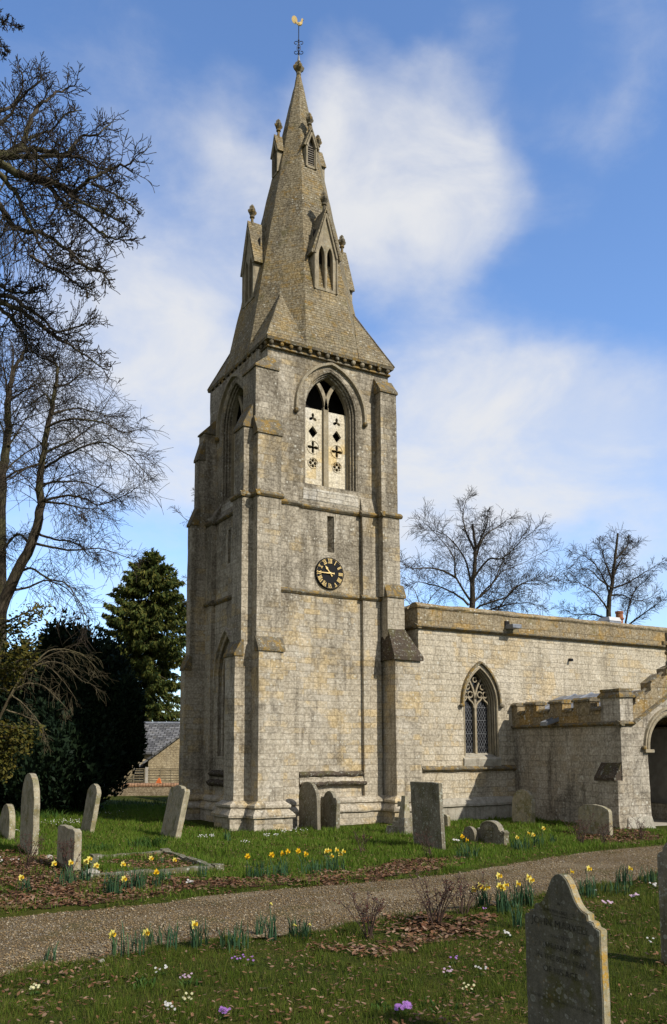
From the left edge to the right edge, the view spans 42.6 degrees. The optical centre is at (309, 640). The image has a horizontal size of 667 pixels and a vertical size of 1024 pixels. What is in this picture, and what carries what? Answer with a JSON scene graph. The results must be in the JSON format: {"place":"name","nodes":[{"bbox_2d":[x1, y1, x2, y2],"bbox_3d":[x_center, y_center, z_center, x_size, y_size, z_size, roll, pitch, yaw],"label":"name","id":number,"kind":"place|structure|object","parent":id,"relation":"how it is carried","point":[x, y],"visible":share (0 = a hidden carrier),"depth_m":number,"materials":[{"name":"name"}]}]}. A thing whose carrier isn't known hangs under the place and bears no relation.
{"place":"outdoors","nodes":[
{"label":"outdoors","id":0,"kind":"place"},
{"bbox_2d":[0,845,663,975],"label":"path","id":1,"kind":"structure","parent":0,"point":[62,927],"depth_m":10.72,"materials":[{"name":"gravel"}]},
{"bbox_2d":[0,796,666,1023],"bbox_3d":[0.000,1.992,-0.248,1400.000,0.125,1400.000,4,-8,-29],"label":"ground","id":2,"kind":"structure","parent":0,"point":[162,799],"depth_m":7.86,"materials":[{"name":"plant"}]},
{"bbox_2d":[0,804,15,839],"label":"headstone","id":3,"kind":"object","parent":2,"relation":"on","point":[7,822],"visible":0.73,"depth_m":18.88,"materials":[{"name":"stone"}]},
{"bbox_2d":[0,191,31,294],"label":"weeping birch","id":4,"kind":"object","parent":2,"relation":"on","point":[3,246],"visible":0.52,"depth_m":20.71,"materials":[{"name":"brown plant"}]},
{"bbox_2d":[18,875,30,891],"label":"daffodil clump","id":5,"kind":"object","parent":2,"relation":"on","point":[27,884],"visible":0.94,"depth_m":11.87,"materials":[{"name":"green plant"}]},
{"bbox_2d":[0,588,57,783],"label":"golden yew","id":6,"kind":"object","parent":2,"relation":"on","point":[10,736],"visible":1,"depth_m":19.20,"materials":[{"name":"green plant"}]},
{"bbox_2d":[19,773,39,855],"bbox_3d":[-5.433,3.460,16.587,0.127,1.754,1.225,4,-8,-29],"label":"headstone","id":7,"kind":"object","parent":2,"relation":"on","point":[30,810],"visible":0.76,"depth_m":16.35,"materials":[{"name":"stone"}]},
{"bbox_2d":[29,983,40,994],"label":"primrose clump","id":8,"kind":"object","parent":2,"relation":"on","point":[36,992],"visible":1,"depth_m":6.98,"materials":[{"name":"beige plant"}]},
{"bbox_2d":[15,808,70,819],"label":"herb clump","id":9,"kind":"object","parent":2,"relation":"on","point":[48,814],"visible":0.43,"depth_m":23.89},
{"bbox_2d":[0,302,97,651],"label":"lime tree","id":10,"kind":"object","parent":2,"relation":"on","point":[9,385],"visible":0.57,"depth_m":28.89,"materials":[{"name":"brown plant"}]},
{"bbox_2d":[44,943,57,961],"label":"daffodil clump","id":11,"kind":"object","parent":2,"relation":"on","point":[47,954],"visible":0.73,"depth_m":8.09,"materials":[{"name":"green plant"}]},
{"bbox_2d":[0,633,114,754],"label":"bare shrub","id":12,"kind":"object","parent":2,"relation":"on","point":[17,699],"visible":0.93,"depth_m":21.32,"materials":[{"name":"plant"}]},
{"bbox_2d":[51,859,76,885],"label":"daffodil clump","id":13,"kind":"object","parent":2,"relation":"on","point":[61,879],"visible":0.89,"depth_m":12.30,"materials":[{"name":"green plant"}]},
{"bbox_2d":[57,825,81,870],"bbox_3d":[-3.961,3.519,14.041,0.130,0.930,1.157,4,-8,-29],"label":"headstone","id":14,"kind":"object","parent":2,"relation":"on","point":[66,833],"visible":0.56,"depth_m":13.81,"materials":[{"name":"stone"}]},
{"bbox_2d":[55,838,83,878],"bbox_3d":[-3.607,3.259,12.808,0.390,0.680,0.621,0,-7,3],"label":"rose bush","id":15,"kind":"object","parent":2,"relation":"on","point":[63,849],"visible":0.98,"depth_m":12.73,"materials":[{"name":"brown plant"}]},
{"bbox_2d":[40,804,105,812],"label":"herb clump","id":16,"kind":"object","parent":2,"relation":"on","point":[100,809],"visible":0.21,"depth_m":26.02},
{"bbox_2d":[0,606,147,812],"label":"yew tree","id":17,"kind":"object","parent":2,"relation":"on","point":[95,739],"visible":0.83,"depth_m":25.97,"materials":[{"name":"green plant"}]},
{"bbox_2d":[0,8,159,387],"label":"bare tree","id":18,"kind":"object","parent":2,"relation":"on","point":[31,155],"visible":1,"depth_m":14.30,"materials":[{"name":"brown plant"}]},
{"bbox_2d":[0,322,173,663],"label":"lime tree","id":19,"kind":"object","parent":2,"relation":"on","point":[10,588],"visible":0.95,"depth_m":24.75,"materials":[{"name":"brown plant"}]},
{"bbox_2d":[81,784,100,832],"bbox_3d":[-5.284,4.168,20.611,0.121,1.424,0.866,14,-13,-27],"label":"headstone","id":20,"kind":"object","parent":2,"relation":"on","point":[90,814],"visible":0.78,"depth_m":20.46,"materials":[{"name":"stone"}]},
{"bbox_2d":[84,842,116,851],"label":"herb clump","id":21,"kind":"object","parent":2,"relation":"on","point":[101,847],"visible":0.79,"depth_m":16.62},
{"bbox_2d":[103,868,126,895],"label":"daffodil clump","id":22,"kind":"object","parent":2,"relation":"on","point":[114,888],"visible":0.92,"depth_m":11.60,"materials":[{"name":"green plant"}]},
{"bbox_2d":[108,920,149,956],"bbox_3d":[-1.754,2.880,8.235,0.358,0.311,0.374,4,-8,-29],"label":"daffodil clump","id":23,"kind":"object","parent":2,"relation":"on","point":[112,934],"visible":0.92,"depth_m":8.21,"materials":[{"name":"green plant"}]},
{"bbox_2d":[99,797,166,806],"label":"herb clump","id":24,"kind":"object","parent":2,"relation":"on","point":[127,802],"visible":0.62,"depth_m":29.70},
{"bbox_2d":[92,547,186,721],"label":"spruce tree","id":25,"kind":"object","parent":2,"relation":"on","point":[139,624],"visible":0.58,"depth_m":51.93,"materials":[{"name":"green plant"}]},
{"bbox_2d":[131,976,155,989],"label":"herb clump","id":26,"kind":"object","parent":2,"relation":"on","point":[146,981],"visible":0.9,"depth_m":7.13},
{"bbox_2d":[109,783,178,795],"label":"boundary wall","id":27,"kind":"structure","parent":2,"relation":"on","point":[147,789],"depth_m":35.34,"materials":[{"name":"stone"}]},
{"bbox_2d":[124,834,167,848],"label":"herb clump","id":28,"kind":"object","parent":2,"relation":"on","point":[155,842],"visible":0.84,"depth_m":17.09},
{"bbox_2d":[137,922,161,946],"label":"daffodil clump","id":29,"kind":"object","parent":2,"relation":"on","point":[148,933],"visible":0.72,"depth_m":8.71,"materials":[{"name":"green plant"}]},
{"bbox_2d":[124,722,179,782],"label":"cottage","id":30,"kind":"structure","parent":2,"relation":"on","point":[162,748],"depth_m":42.09,"materials":[{"name":"stone"}]},
{"bbox_2d":[134,765,145,779],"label":"window","id":31,"kind":"structure","parent":30,"relation":"in","point":[139,765],"depth_m":42.12,"materials":[{"name":"white paint"}]},
{"bbox_2d":[125,767,178,782],"bbox_3d":[-7.054,6.248,36.932,4.000,1.530,0.120,1,-7,-6],"label":"garden fence","id":32,"kind":"object","parent":2,"relation":"on","point":[145,775],"visible":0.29,"depth_m":36.98,"materials":[{"name":"wood"}]},
{"bbox_2d":[89,849,223,877],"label":"grave kerb","id":33,"kind":"structure","parent":2,"relation":"on","point":[184,858],"depth_m":14.03,"materials":[{"name":"stone"}]},
{"bbox_2d":[161,920,181,950],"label":"daffodil clump","id":34,"kind":"object","parent":2,"relation":"on","point":[167,939],"visible":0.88,"depth_m":8.42,"materials":[{"name":"green plant"}]},
{"bbox_2d":[161,785,189,838],"bbox_3d":[-3.037,3.954,19.176,0.139,1.416,0.975,17,-14,-27],"label":"headstone","id":35,"kind":"object","parent":2,"relation":"on","point":[175,812],"visible":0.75,"depth_m":19.02,"materials":[{"name":"stone"}]},
{"bbox_2d":[167,488,193,605],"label":"bare tree","id":36,"kind":"object","parent":2,"relation":"on","point":[185,526],"visible":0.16,"depth_m":45.94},
{"bbox_2d":[172,976,201,989],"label":"herb clump","id":37,"kind":"object","parent":2,"relation":"on","point":[196,983],"visible":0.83,"depth_m":7.14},
{"bbox_2d":[189,917,210,948],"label":"daffodil clump","id":38,"kind":"object","parent":2,"relation":"on","point":[195,940],"visible":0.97,"depth_m":8.56,"materials":[{"name":"green plant"}]},
{"bbox_2d":[197,862,206,877],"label":"daffodil clump","id":39,"kind":"object","parent":2,"relation":"on","point":[199,867],"visible":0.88,"depth_m":13.22,"materials":[{"name":"green plant"}]},
{"bbox_2d":[0,852,440,910],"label":"leaf mould","id":40,"kind":"object","parent":2,"relation":"on","point":[173,884],"visible":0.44,"depth_m":12.39,"materials":[{"name":"plant"}]},
{"bbox_2d":[13,829,46,870],"bbox_3d":[-4.482,3.400,13.781,0.477,0.643,0.782,0,-7,-1],"label":"rose bush","id":41,"kind":"object","parent":40,"relation":"on","point":[28,858],"visible":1,"depth_m":13.67,"materials":[{"name":"brown plant"}]},
{"bbox_2d":[78,856,99,881],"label":"daffodil clump","id":42,"kind":"object","parent":40,"relation":"on","point":[87,860],"visible":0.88,"depth_m":12.54,"materials":[{"name":"green plant"}]},
{"bbox_2d":[120,861,151,889],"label":"daffodil clump","id":43,"kind":"object","parent":40,"relation":"on","point":[134,879],"visible":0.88,"depth_m":12.03,"materials":[{"name":"green plant"}]},
{"bbox_2d":[151,868,161,886],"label":"daffodil clump","id":44,"kind":"object","parent":40,"relation":"on","point":[156,871],"visible":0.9,"depth_m":12.17,"materials":[{"name":"green plant"}]},
{"bbox_2d":[159,867,171,880],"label":"daffodil clump","id":45,"kind":"object","parent":40,"relation":"on","point":[162,878],"visible":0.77,"depth_m":12.63,"materials":[{"name":"green plant"}]},
{"bbox_2d":[218,1006,230,1018],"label":"primrose clump","id":46,"kind":"object","parent":2,"relation":"on","point":[225,1012],"visible":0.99,"depth_m":6.29,"materials":[{"name":"purple plant"}]},
{"bbox_2d":[217,919,248,952],"bbox_3d":[-0.747,2.913,8.439,0.310,0.303,0.354,4,-8,-29],"label":"daffodil clump","id":47,"kind":"object","parent":2,"relation":"on","point":[232,942],"visible":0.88,"depth_m":8.46,"materials":[{"name":"green plant"}]},
{"bbox_2d":[245,852,273,878],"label":"daffodil clump","id":48,"kind":"object","parent":2,"relation":"on","point":[271,855],"visible":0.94,"depth_m":13.00,"materials":[{"name":"green plant"}]},
{"bbox_2d":[253,913,266,939],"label":"daffodil clump","id":49,"kind":"object","parent":2,"relation":"on","point":[259,930],"visible":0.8,"depth_m":9.25,"materials":[{"name":"green plant"}]},
{"bbox_2d":[262,902,278,941],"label":"daffodil clump","id":50,"kind":"object","parent":2,"relation":"on","point":[272,933],"visible":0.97,"depth_m":8.88,"materials":[{"name":"green plant"}]},
{"bbox_2d":[269,849,290,876],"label":"daffodil clump","id":51,"kind":"object","parent":2,"relation":"on","point":[280,870],"visible":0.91,"depth_m":13.43,"materials":[{"name":"green plant"}]},
{"bbox_2d":[287,917,311,939],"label":"daffodil clump","id":52,"kind":"object","parent":2,"relation":"on","point":[292,931],"visible":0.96,"depth_m":8.99,"materials":[{"name":"green plant"}]},
{"bbox_2d":[179,60,423,830],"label":"church tower","id":53,"kind":"structure","parent":2,"relation":"on","point":[295,675],"depth_m":23.30,"materials":[{"name":"stone"}]},
{"bbox_2d":[215,373,243,512],"bbox_3d":[-2.024,-5.614,24.361,0.554,4.084,2.343,4,-8,-29],"label":"window","id":54,"kind":"structure","parent":53,"relation":"in","point":[235,397],"depth_m":24.97,"materials":[{"name":"stone"}]},
{"bbox_2d":[292,16,303,60],"bbox_3d":[-0.366,-18.906,26.823,0.344,1.593,0.236,4,-8,-29],"label":"weathercock","id":55,"kind":"object","parent":53,"relation":"on","point":[294,20],"visible":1,"depth_m":26.85,"materials":[{"name":"metal"}]},
{"bbox_2d":[315,557,343,589],"bbox_3d":[0.544,-1.809,23.016,0.874,0.874,0.096,4,-8,-29],"label":"tower clock","id":56,"kind":"object","parent":53,"relation":"attached to","point":[329,573],"visible":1,"depth_m":23.00,"materials":[{"name":"black paint"}]},
{"bbox_2d":[294,363,367,507],"bbox_3d":[0.512,-5.700,23.693,2.343,4.083,0.552,4,-8,-29],"label":"window","id":57,"kind":"structure","parent":53,"relation":"in","point":[323,473],"depth_m":23.84,"materials":[{"name":"stone"}]},
{"bbox_2d":[295,848,322,874],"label":"daffodil clump","id":58,"kind":"object","parent":2,"relation":"on","point":[298,851],"visible":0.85,"depth_m":13.61,"materials":[{"name":"green plant"}]},
{"bbox_2d":[299,781,320,829],"bbox_3d":[-0.006,4.178,21.015,0.104,1.414,0.934,3,-8,-29],"label":"headstone","id":59,"kind":"object","parent":2,"relation":"on","point":[309,804],"visible":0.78,"depth_m":20.93,"materials":[{"name":"stone"}]},
{"bbox_2d":[320,791,339,828],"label":"headstone","id":60,"kind":"object","parent":2,"relation":"on","point":[330,809],"visible":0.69,"depth_m":20.97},
{"bbox_2d":[0,826,662,956],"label":"dead leaves","id":61,"kind":"object","parent":2,"relation":"on","point":[411,934],"visible":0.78,"depth_m":12.02,"materials":[{"name":"plant"}]},
{"bbox_2d":[320,848,345,871],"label":"daffodil clump","id":62,"kind":"object","parent":2,"relation":"on","point":[333,856],"visible":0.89,"depth_m":14.06,"materials":[{"name":"green plant"}]},
{"bbox_2d":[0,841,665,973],"bbox_3d":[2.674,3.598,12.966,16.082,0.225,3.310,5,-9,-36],"label":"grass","id":63,"kind":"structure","parent":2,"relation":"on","point":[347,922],"depth_m":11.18,"materials":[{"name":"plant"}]},
{"bbox_2d":[0,813,666,1023],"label":"dead leaves","id":64,"kind":"object","parent":2,"relation":"on","point":[251,989],"visible":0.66,"depth_m":7.67,"materials":[{"name":"plant"}]},
{"bbox_2d":[0,802,666,912],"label":"grass","id":65,"kind":"structure","parent":2,"relation":"on","point":[154,811],"depth_m":17.17,"materials":[{"name":"plant"}]},
{"bbox_2d":[333,888,385,939],"bbox_3d":[0.559,2.888,9.104,0.585,0.605,0.558,4,-8,-29],"label":"rose bush","id":66,"kind":"object","parent":2,"relation":"on","point":[370,928],"visible":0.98,"depth_m":9.06,"materials":[{"name":"brown plant"}]},
{"bbox_2d":[353,831,371,852],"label":"rose bush","id":67,"kind":"object","parent":2,"relation":"on","point":[356,837],"visible":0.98,"depth_m":16.15,"materials":[{"name":"brown plant"}]},
{"bbox_2d":[371,998,402,1012],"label":"herb clump","id":68,"kind":"object","parent":2,"relation":"on","point":[382,1004],"visible":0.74,"depth_m":6.65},
{"bbox_2d":[385,796,412,834],"bbox_3d":[2.187,4.096,19.801,0.613,0.978,0.605,13,-14,-40],"label":"stone cross","id":69,"kind":"object","parent":2,"relation":"on","point":[403,823],"visible":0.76,"depth_m":19.70,"materials":[{"name":"stone"}]},
{"bbox_2d":[392,1001,411,1014],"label":"primrose clump","id":70,"kind":"object","parent":2,"relation":"on","point":[405,1005],"visible":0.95,"depth_m":6.43,"materials":[{"name":"purple plant"}]},
{"bbox_2d":[355,912,487,955],"bbox_3d":[1.215,3.165,9.268,0.878,0.049,2.114,-4,-8,31],"label":"leaf mould","id":71,"kind":"object","parent":2,"relation":"on","point":[433,940],"visible":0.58,"depth_m":9.16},
{"bbox_2d":[405,868,464,925],"bbox_3d":[1.435,2.936,9.732,0.469,0.653,0.729,4,-8,-29],"label":"rose bush","id":72,"kind":"object","parent":71,"relation":"on","point":[440,904],"visible":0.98,"depth_m":9.68,"materials":[{"name":"brown plant"}]},
{"bbox_2d":[401,576,448,604],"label":"bare tree","id":73,"kind":"object","parent":2,"relation":"on","point":[420,593],"visible":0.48,"depth_m":59.84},
{"bbox_2d":[414,826,437,857],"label":"rose bush","id":74,"kind":"object","parent":2,"relation":"on","point":[426,839],"visible":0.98,"depth_m":15.68,"materials":[{"name":"brown plant"}]},
{"bbox_2d":[410,782,445,849],"bbox_3d":[2.394,3.644,17.307,0.099,1.561,0.972,1,-6,-29],"label":"headstone","id":75,"kind":"object","parent":2,"relation":"on","point":[427,803],"visible":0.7,"depth_m":17.21,"materials":[{"name":"stone"}]},
{"bbox_2d":[418,996,459,1013],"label":"herb clump","id":76,"kind":"object","parent":2,"relation":"on","point":[456,1005],"visible":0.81,"depth_m":6.58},
{"bbox_2d":[444,814,449,826],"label":"headstone","id":77,"kind":"object","parent":2,"relation":"on","point":[446,820],"visible":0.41,"depth_m":21.70,"materials":[{"name":"stone"}]},
{"bbox_2d":[440,871,488,914],"bbox_3d":[1.880,3.036,10.294,0.485,0.554,0.513,-7,-10,44],"label":"rose bush","id":78,"kind":"object","parent":2,"relation":"on","point":[468,904],"visible":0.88,"depth_m":10.28,"materials":[{"name":"brown plant"}]},
{"bbox_2d":[454,834,479,858],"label":"daffodil clump","id":79,"kind":"object","parent":2,"relation":"on","point":[468,853],"visible":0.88,"depth_m":15.49,"materials":[{"name":"green plant"}]},
{"bbox_2d":[463,826,477,842],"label":"headstone","id":80,"kind":"object","parent":2,"relation":"on","point":[470,833],"visible":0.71,"depth_m":17.94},
{"bbox_2d":[469,882,492,909],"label":"daffodil clump","id":81,"kind":"object","parent":2,"relation":"on","point":[480,902],"visible":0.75,"depth_m":10.55,"materials":[{"name":"green plant"}]},
{"bbox_2d":[400,486,576,615],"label":"bare tree","id":82,"kind":"object","parent":2,"relation":"on","point":[473,573],"visible":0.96,"depth_m":47.87,"materials":[{"name":"plant"}]},
{"bbox_2d":[476,820,508,844],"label":"headstone","id":83,"kind":"object","parent":2,"relation":"on","point":[492,831],"visible":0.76,"depth_m":17.65,"materials":[{"name":"stone"}]},
{"bbox_2d":[493,872,510,914],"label":"daffodil clump","id":84,"kind":"object","parent":2,"relation":"on","point":[502,901],"visible":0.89,"depth_m":10.38,"materials":[{"name":"green plant"}]},
{"bbox_2d":[509,880,523,906],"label":"daffodil clump","id":85,"kind":"object","parent":2,"relation":"on","point":[519,894],"visible":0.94,"depth_m":10.81,"materials":[{"name":"green plant"}]},
{"bbox_2d":[509,901,526,928],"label":"daffodil clump","id":86,"kind":"object","parent":2,"relation":"on","point":[518,921],"visible":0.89,"depth_m":9.56,"materials":[{"name":"green plant"}]},
{"bbox_2d":[510,831,534,851],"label":"daffodil clump","id":87,"kind":"object","parent":2,"relation":"on","point":[518,843],"visible":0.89,"depth_m":16.34,"materials":[{"name":"green plant"}]},
{"bbox_2d":[512,789,535,823],"bbox_3d":[5.670,4.522,22.650,0.146,1.147,0.753,7,-10,-29],"label":"headstone","id":88,"kind":"object","parent":2,"relation":"on","point":[523,806],"visible":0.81,"depth_m":22.58,"materials":[{"name":"stone"}]},
{"bbox_2d":[521,874,534,906],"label":"daffodil clump","id":89,"kind":"object","parent":2,"relation":"on","point":[527,897],"visible":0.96,"depth_m":10.87,"materials":[{"name":"green plant"}]},
{"bbox_2d":[404,603,666,820],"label":"church nave","id":90,"kind":"structure","parent":2,"relation":"on","point":[482,670],"depth_m":24.70,"materials":[{"name":"stone"}]},
{"bbox_2d":[460,661,504,765],"bbox_3d":[4.834,2.076,24.475,1.631,2.994,0.477,4,-8,-29],"label":"window","id":91,"kind":"structure","parent":90,"relation":"in","point":[477,702],"depth_m":24.64,"materials":[{"name":"stone"}]},
{"bbox_2d":[615,611,623,622],"bbox_3d":[13.063,-0.098,35.916,0.700,2.274,0.700,4,-8,-29],"label":"chimney pot","id":92,"kind":"object","parent":90,"relation":"on","point":[619,614],"visible":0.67,"depth_m":35.90,"materials":[{"name":"ceramic"}]},
{"bbox_2d":[533,826,545,847],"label":"daffodil clump","id":93,"kind":"object","parent":2,"relation":"on","point":[542,839],"visible":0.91,"depth_m":16.88,"materials":[{"name":"green plant"}]},
{"bbox_2d":[525,873,610,1023],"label":"headstone","id":94,"kind":"object","parent":2,"relation":"on","point":[567,958],"visible":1,"depth_m":5.49,"materials":[{"name":"stone"}]},
{"bbox_2d":[561,813,594,842],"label":"rose bush","id":95,"kind":"object","parent":2,"relation":"on","point":[578,835],"visible":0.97,"depth_m":17.66,"materials":[{"name":"brown plant"}]},
{"bbox_2d":[567,865,597,898],"bbox_3d":[3.689,3.244,11.554,0.422,0.440,0.340,-1,-7,9],"label":"daffodil clump","id":96,"kind":"object","parent":2,"relation":"on","point":[589,888],"visible":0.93,"depth_m":11.49,"materials":[{"name":"green plant"}]},
{"bbox_2d":[511,633,666,828],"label":"church porch","id":97,"kind":"object","parent":2,"relation":"on","point":[607,748],"visible":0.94,"depth_m":22.18,"materials":[{"name":"stone"}]},
{"bbox_2d":[578,804,612,835],"bbox_3d":[6.619,4.277,19.799,0.119,0.956,0.930,4,-8,-29],"label":"headstone","id":98,"kind":"object","parent":2,"relation":"on","point":[602,816],"visible":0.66,"depth_m":19.73,"materials":[{"name":"stone"}]},
{"bbox_2d":[595,823,616,843],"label":"rose bush","id":99,"kind":"object","parent":2,"relation":"on","point":[603,833],"visible":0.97,"depth_m":17.36,"materials":[{"name":"brown plant"}]},
{"bbox_2d":[554,523,666,624],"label":"bare tree","id":100,"kind":"object","parent":2,"relation":"on","point":[610,588],"visible":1,"depth_m":51.88,"materials":[{"name":"plant"}]},
{"bbox_2d":[601,879,630,894],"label":"daffodil clump","id":101,"kind":"object","parent":2,"relation":"on","point":[615,887],"visible":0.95,"depth_m":11.81,"materials":[{"name":"green plant"}]},
{"bbox_2d":[581,829,661,842],"bbox_3d":[7.063,4.437,19.538,1.997,0.063,3.395,-1,-7,4],"label":"leaf mould","id":102,"kind":"object","parent":2,"relation":"on","point":[647,838],"visible":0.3,"depth_m":19.11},
{"bbox_2d":[615,864,633,885],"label":"daffodil clump","id":103,"kind":"object","parent":2,"relation":"on","point":[624,875],"visible":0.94,"depth_m":12.40,"materials":[{"name":"green plant"}]},
{"bbox_2d":[626,817,648,840],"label":"rose bush","id":104,"kind":"object","parent":2,"relation":"on","point":[640,831],"visible":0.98,"depth_m":18.69,"materials":[{"name":"brown plant"}]},
{"bbox_2d":[639,864,657,884],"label":"daffodil clump","id":105,"kind":"object","parent":2,"relation":"on","point":[650,875],"visible":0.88,"depth_m":12.52,"materials":[{"name":"green plant"}]},
{"bbox_2d":[657,842,666,963],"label":"headstone","id":106,"kind":"object","parent":2,"relation":"on","point":[662,866],"visible":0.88,"depth_m":8.02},
{"bbox_2d":[0,0,666,720],"label":"sky","id":107,"kind":"structure","parent":0,"point":[496,170],"materials":[{"name":"blue"}]},
{"bbox_2d":[598,617,620,622],"bbox_3d":[11.926,-0.069,33.916,0.680,1.681,0.640,4,-8,-29],"label":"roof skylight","id":108,"kind":"object","parent":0,"point":[612,619],"visible":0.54,"depth_m":33.77,"materials":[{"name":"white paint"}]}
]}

